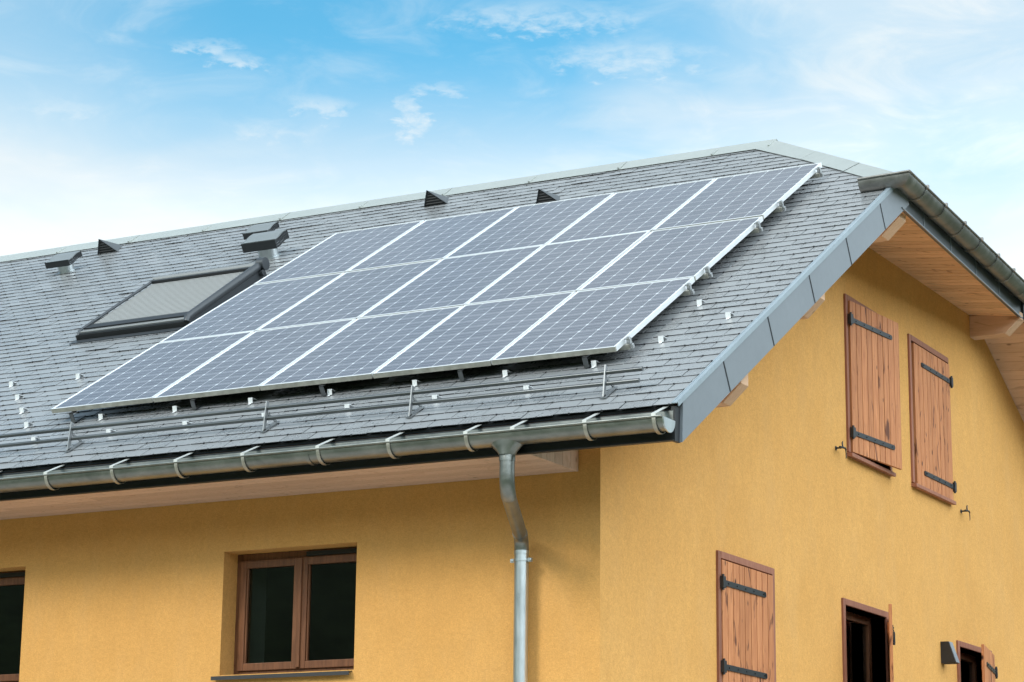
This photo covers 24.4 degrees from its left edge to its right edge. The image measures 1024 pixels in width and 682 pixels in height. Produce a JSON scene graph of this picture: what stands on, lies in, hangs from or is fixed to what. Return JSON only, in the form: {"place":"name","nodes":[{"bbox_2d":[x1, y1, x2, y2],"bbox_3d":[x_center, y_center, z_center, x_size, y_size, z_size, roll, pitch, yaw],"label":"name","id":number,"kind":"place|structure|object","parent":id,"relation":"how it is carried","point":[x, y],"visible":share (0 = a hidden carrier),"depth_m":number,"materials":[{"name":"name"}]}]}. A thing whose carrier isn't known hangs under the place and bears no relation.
{"place":"outdoors","nodes":[
{"label":"outdoors","id":0,"kind":"place"},
{"bbox_2d":[0,0,1023,278],"label":"sky","id":1,"kind":"structure","parent":0,"point":[119,118],"materials":[{"name":"blue"}]},
{"label":"yard","id":2,"kind":"structure","parent":0,"visible":0},
{"bbox_2d":[0,139,1023,681],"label":"house","id":3,"kind":"structure","parent":2,"relation":"on","point":[702,501],"depth_m":18.42,"materials":[{"name":"paint"}]},
{"bbox_2d":[8,381,16,387],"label":"snow stop","id":4,"kind":"object","parent":3,"relation":"on","point":[11,383],"visible":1,"depth_m":20.78,"materials":[{"name":"metal"}]},
{"bbox_2d":[0,571,24,681],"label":"window","id":5,"kind":"structure","parent":3,"relation":"in","point":[12,584],"depth_m":21.54,"materials":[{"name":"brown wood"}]},
{"bbox_2d":[14,394,22,400],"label":"snow stop","id":6,"kind":"object","parent":3,"relation":"on","point":[17,396],"visible":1,"depth_m":20.24,"materials":[{"name":"metal"}]},
{"bbox_2d":[19,407,28,413],"bbox_3d":[-4.074,0.572,19.746,0.040,0.042,0.103,-7,16,28],"label":"snow stop","id":7,"kind":"object","parent":3,"relation":"on","point":[22,409],"visible":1,"depth_m":19.74,"materials":[{"name":"metal"}]},
{"bbox_2d":[23,422,32,428],"bbox_3d":[-3.928,0.673,19.227,0.040,0.042,0.103,-7,16,28],"label":"snow stop","id":8,"kind":"object","parent":3,"relation":"on","point":[26,424],"visible":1,"depth_m":19.22,"materials":[{"name":"metal"}]},
{"bbox_2d":[45,250,81,273],"bbox_3d":[-4.790,-0.822,25.426,0.320,0.196,0.250,-7,16,28],"label":"vent cowl","id":9,"kind":"object","parent":3,"relation":"on","point":[63,262],"visible":1,"depth_m":25.36,"materials":[{"name":"metal"}]},
{"bbox_2d":[98,414,106,420],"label":"snow stop","id":10,"kind":"object","parent":3,"relation":"on","point":[100,416],"visible":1,"depth_m":18.86,"materials":[{"name":"metal"}]},
{"bbox_2d":[97,239,121,253],"bbox_3d":[-4.410,-1.017,25.973,0.250,0.142,0.254,1,-13,-2],"label":"hood vent","id":11,"kind":"object","parent":3,"relation":"on","point":[104,246],"visible":1,"depth_m":25.90,"materials":[{"name":"grey metal"}]},
{"bbox_2d":[69,257,269,343],"bbox_3d":[-3.196,-0.385,22.162,1.350,0.222,1.528,-7,16,28],"label":"roof window","id":12,"kind":"structure","parent":3,"relation":"attached to","point":[170,302],"depth_m":22.07,"materials":[{"name":"grey metal"}]},
{"bbox_2d":[172,406,180,412],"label":"snow stop","id":13,"kind":"object","parent":3,"relation":"on","point":[174,408],"visible":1,"depth_m":18.52,"materials":[{"name":"metal"}]},
{"bbox_2d":[248,397,256,404],"bbox_3d":[-2.000,0.452,18.202,0.040,0.042,0.103,-7,16,28],"label":"snow stop","id":14,"kind":"object","parent":3,"relation":"on","point":[250,400],"visible":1,"depth_m":18.19,"materials":[{"name":"metal"}]},
{"bbox_2d":[243,221,278,239],"bbox_3d":[-2.550,-1.079,24.235,0.300,0.195,0.240,-7,16,28],"label":"vent cowl","id":15,"kind":"object","parent":3,"relation":"on","point":[261,228],"visible":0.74,"depth_m":24.18,"materials":[{"name":"metal"}]},
{"bbox_2d":[241,229,288,259],"bbox_3d":[-2.424,-0.930,23.455,0.400,0.246,0.260,-7,16,28],"label":"vent cowl","id":16,"kind":"object","parent":3,"relation":"on","point":[264,244],"visible":0.99,"depth_m":23.38,"materials":[{"name":"metal"}]},
{"bbox_2d":[211,547,356,679],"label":"window","id":17,"kind":"structure","parent":3,"relation":"in","point":[295,610],"depth_m":18.22,"materials":[{"name":"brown wood"}]},
{"bbox_2d":[0,365,643,451],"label":"snow guard","id":18,"kind":"object","parent":3,"relation":"attached to","point":[410,404],"visible":1,"depth_m":17.08,"materials":[{"name":"metal"}]},
{"bbox_2d":[327,389,335,395],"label":"snow stop","id":19,"kind":"object","parent":3,"relation":"on","point":[329,392],"visible":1,"depth_m":17.85,"materials":[{"name":"metal"}]},
{"bbox_2d":[69,336,634,422],"bbox_3d":[-1.417,0.318,17.936,5.110,0.140,0.210,-7,16,28],"label":"mounting rail","id":20,"kind":"object","parent":3,"relation":"attached to","point":[629,345],"visible":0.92,"depth_m":17.29,"materials":[{"name":"metal"}]},
{"bbox_2d":[51,331,253,412],"bbox_3d":[-2.930,0.249,19.490,0.996,0.038,1.594,-7,16,28],"label":"solar panel","id":21,"kind":"object","parent":20,"relation":"attached to","point":[148,375],"visible":1,"depth_m":19.40,"materials":[{"name":"glass"}]},
{"bbox_2d":[153,318,355,401],"bbox_3d":[-2.042,0.148,19.019,0.996,0.038,1.594,-7,16,28],"label":"solar panel","id":22,"kind":"object","parent":20,"relation":"attached to","point":[254,361],"visible":1,"depth_m":18.93,"materials":[{"name":"glass"}]},
{"bbox_2d":[260,306,462,390],"bbox_3d":[-1.153,0.048,18.547,0.996,0.039,1.594,-7,16,28],"label":"solar panel","id":23,"kind":"object","parent":20,"relation":"attached to","point":[362,348],"visible":1,"depth_m":18.45,"materials":[{"name":"glass"}]},
{"bbox_2d":[373,291,575,377],"bbox_3d":[-0.266,-0.055,18.075,0.996,0.039,1.594,-7,17,28],"label":"solar panel","id":24,"kind":"object","parent":20,"relation":"on","point":[475,335],"visible":1,"depth_m":17.98,"materials":[{"name":"glass"}]},
{"bbox_2d":[412,380,420,386],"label":"snow stop","id":25,"kind":"object","parent":3,"relation":"on","point":[414,383],"visible":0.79,"depth_m":17.51,"materials":[{"name":"metal"}]},
{"bbox_2d":[424,190,448,206],"bbox_3d":[-0.765,-1.422,23.988,0.250,0.142,0.254,1,-13,-2],"label":"hood vent","id":26,"kind":"object","parent":3,"relation":"on","point":[432,199],"visible":1,"depth_m":23.92,"materials":[{"name":"grey metal"}]},
{"bbox_2d":[502,370,511,377],"bbox_3d":[-0.045,0.227,17.163,0.040,0.042,0.103,-7,16,28],"label":"snow stop","id":27,"kind":"object","parent":3,"relation":"on","point":[505,373],"visible":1,"depth_m":17.15,"materials":[{"name":"metal"}]},
{"bbox_2d":[523,385,532,389],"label":"snow stop","id":28,"kind":"object","parent":3,"relation":"on","point":[525,387],"visible":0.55,"depth_m":16.63,"materials":[{"name":"metal"}]},
{"bbox_2d":[536,189,559,203],"bbox_3d":[0.344,-1.359,22.697,0.237,0.135,0.241,1,-13,-2],"label":"hood vent","id":29,"kind":"object","parent":3,"relation":"on","point":[543,196],"visible":0.9,"depth_m":22.63,"materials":[{"name":"grey metal"}]},
{"bbox_2d":[591,360,599,367],"bbox_3d":[0.585,0.155,16.829,0.040,0.042,0.103,-7,16,28],"label":"snow stop","id":30,"kind":"object","parent":3,"relation":"on","point":[593,363],"visible":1,"depth_m":16.82,"materials":[{"name":"metal"}]},
{"bbox_2d":[658,336,666,343],"bbox_3d":[1.072,-0.019,17.012,0.040,0.042,0.103,-7,16,28],"label":"snow stop","id":31,"kind":"object","parent":3,"relation":"on","point":[661,339],"visible":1,"depth_m":17.00,"materials":[{"name":"metal"}]},
{"bbox_2d":[679,283,694,295],"bbox_3d":[-0.856,-0.134,19.090,5.110,0.140,0.150,-7,16,28],"label":"mounting rail","id":32,"kind":"object","parent":3,"relation":"attached to","point":[689,290],"visible":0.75,"depth_m":17.85,"materials":[{"name":"metal"}]},
{"bbox_2d":[491,277,694,364],"bbox_3d":[0.621,-0.156,17.604,0.996,0.038,1.594,-7,16,28],"label":"solar panel","id":33,"kind":"object","parent":32,"relation":"attached to","point":[595,321],"visible":1,"depth_m":17.50,"materials":[{"name":"glass"}]},
{"bbox_2d":[697,299,704,306],"bbox_3d":[1.403,-0.292,17.718,0.040,0.042,0.103,-7,16,28],"label":"snow stop","id":34,"kind":"object","parent":3,"relation":"on","point":[699,302],"visible":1,"depth_m":17.70,"materials":[{"name":"metal"}]},
{"bbox_2d":[697,266,712,279],"bbox_3d":[-0.689,-0.268,19.433,5.110,0.140,0.150,-7,16,28],"label":"mounting rail","id":35,"kind":"object","parent":3,"relation":"attached to","point":[707,274],"visible":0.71,"depth_m":18.19,"materials":[{"name":"metal"}]},
{"bbox_2d":[159,272,344,342],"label":"solar panel","id":36,"kind":"object","parent":35,"relation":"attached to","point":[254,307],"visible":1,"depth_m":20.82,"materials":[{"name":"glass"}]},
{"bbox_2d":[256,259,441,330],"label":"solar panel","id":37,"kind":"object","parent":35,"relation":"attached to","point":[352,295],"visible":1,"depth_m":20.35,"materials":[{"name":"glass"}]},
{"bbox_2d":[359,245,543,317],"bbox_3d":[-0.490,-0.490,19.912,0.996,0.040,1.594,-7,16,28],"label":"solar panel","id":38,"kind":"object","parent":35,"relation":"attached to","point":[453,281],"visible":1,"depth_m":19.87,"materials":[{"name":"glass"}]},
{"bbox_2d":[465,230,649,304],"bbox_3d":[0.397,-0.593,19.440,0.996,0.040,1.594,-7,16,28],"label":"solar panel","id":39,"kind":"object","parent":35,"relation":"attached to","point":[563,267],"visible":1,"depth_m":19.40,"materials":[{"name":"glass"}]},
{"bbox_2d":[578,216,762,290],"bbox_3d":[1.286,-0.689,18.969,0.996,0.040,1.594,-6,16,28],"label":"solar panel","id":40,"kind":"object","parent":35,"relation":"attached to","point":[674,253],"visible":1,"depth_m":18.92,"materials":[{"name":"glass"}]},
{"bbox_2d":[725,312,733,319],"bbox_3d":[1.569,-0.192,17.181,0.040,0.042,0.103,-7,16,28],"label":"snow stop","id":41,"kind":"object","parent":3,"relation":"on","point":[728,315],"visible":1,"depth_m":17.17,"materials":[{"name":"metal"}]},
{"bbox_2d":[716,550,775,681],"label":"window","id":42,"kind":"structure","parent":3,"relation":"in","point":[720,555],"depth_m":18.18,"materials":[{"name":"brown wood"}]},
{"bbox_2d":[749,221,762,233],"bbox_3d":[-0.196,-0.665,20.447,5.110,0.140,0.150,-7,16,28],"label":"mounting rail","id":43,"kind":"object","parent":3,"relation":"attached to","point":[758,228],"visible":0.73,"depth_m":19.21,"materials":[{"name":"metal"}]},
{"bbox_2d":[771,200,785,212],"bbox_3d":[0.050,-0.863,20.951,5.110,0.140,0.150,-7,16,28],"label":"mounting rail","id":44,"kind":"object","parent":3,"relation":"attached to","point":[781,207],"visible":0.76,"depth_m":19.71,"materials":[{"name":"metal"}]},
{"bbox_2d":[254,220,423,283],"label":"solar panel","id":45,"kind":"object","parent":44,"relation":"attached to","point":[340,252],"visible":1,"depth_m":22.18,"materials":[{"name":"glass"}]},
{"bbox_2d":[347,207,516,271],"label":"solar panel","id":46,"kind":"object","parent":44,"relation":"attached to","point":[434,239],"visible":1,"depth_m":21.71,"materials":[{"name":"glass"}]},
{"bbox_2d":[445,193,613,257],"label":"solar panel","id":47,"kind":"object","parent":44,"relation":"attached to","point":[532,225],"visible":1,"depth_m":21.24,"materials":[{"name":"glass"}]},
{"bbox_2d":[547,178,715,243],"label":"solar panel","id":48,"kind":"object","parent":44,"relation":"on","point":[640,210],"visible":1,"depth_m":20.78,"materials":[{"name":"glass"}]},
{"bbox_2d":[653,163,821,230],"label":"solar panel","id":49,"kind":"object","parent":44,"relation":"attached to","point":[743,196],"visible":1,"depth_m":20.28,"materials":[{"name":"glass"}]},
{"bbox_2d":[809,167,823,178],"bbox_3d":[0.477,-1.207,21.829,5.110,0.140,0.150,-7,16,28],"label":"mounting rail","id":50,"kind":"object","parent":3,"relation":"attached to","point":[819,174],"visible":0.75,"depth_m":20.59,"materials":[{"name":"metal"}]},
{"bbox_2d":[835,441,846,457],"bbox_3d":[2.854,0.946,20.674,0.085,0.144,0.153,-7,-15,28],"label":"shutter stay","id":51,"kind":"object","parent":3,"relation":"attached to","point":[840,447],"visible":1,"depth_m":20.67,"materials":[{"name":"black metal"}]},
{"bbox_2d":[841,598,889,681],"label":"window","id":52,"kind":"structure","parent":3,"relation":"in","point":[851,622],"depth_m":21.30,"materials":[{"name":"brown wood"}]},
{"bbox_2d":[843,293,895,476],"bbox_3d":[3.164,0.422,21.597,0.255,1.487,1.134,-7,-15,28],"label":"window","id":53,"kind":"structure","parent":3,"relation":"in","point":[873,464],"depth_m":21.15,"materials":[{"name":"brown wood"}]},
{"bbox_2d":[859,334,955,504],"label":"window","id":54,"kind":"structure","parent":3,"relation":"in","point":[910,339],"depth_m":22.63,"materials":[{"name":"brown wood"}]},
{"bbox_2d":[940,641,959,663],"bbox_3d":[4.181,2.974,22.641,0.153,0.209,0.110,-7,-15,28],"label":"wall lamp","id":55,"kind":"object","parent":3,"relation":"attached to","point":[948,654],"visible":1,"depth_m":22.60,"materials":[{"name":"black metal"}]},
{"bbox_2d":[960,505,969,516],"bbox_3d":[4.500,1.707,23.609,0.085,0.144,0.153,-7,-15,28],"label":"shutter stay","id":56,"kind":"object","parent":3,"relation":"attached to","point":[965,510],"visible":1,"depth_m":23.60,"materials":[{"name":"black metal"}]},
{"bbox_2d":[956,640,991,681],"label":"window","id":57,"kind":"structure","parent":3,"relation":"in","point":[963,656],"depth_m":23.83,"materials":[{"name":"brown wood"}]}
]}

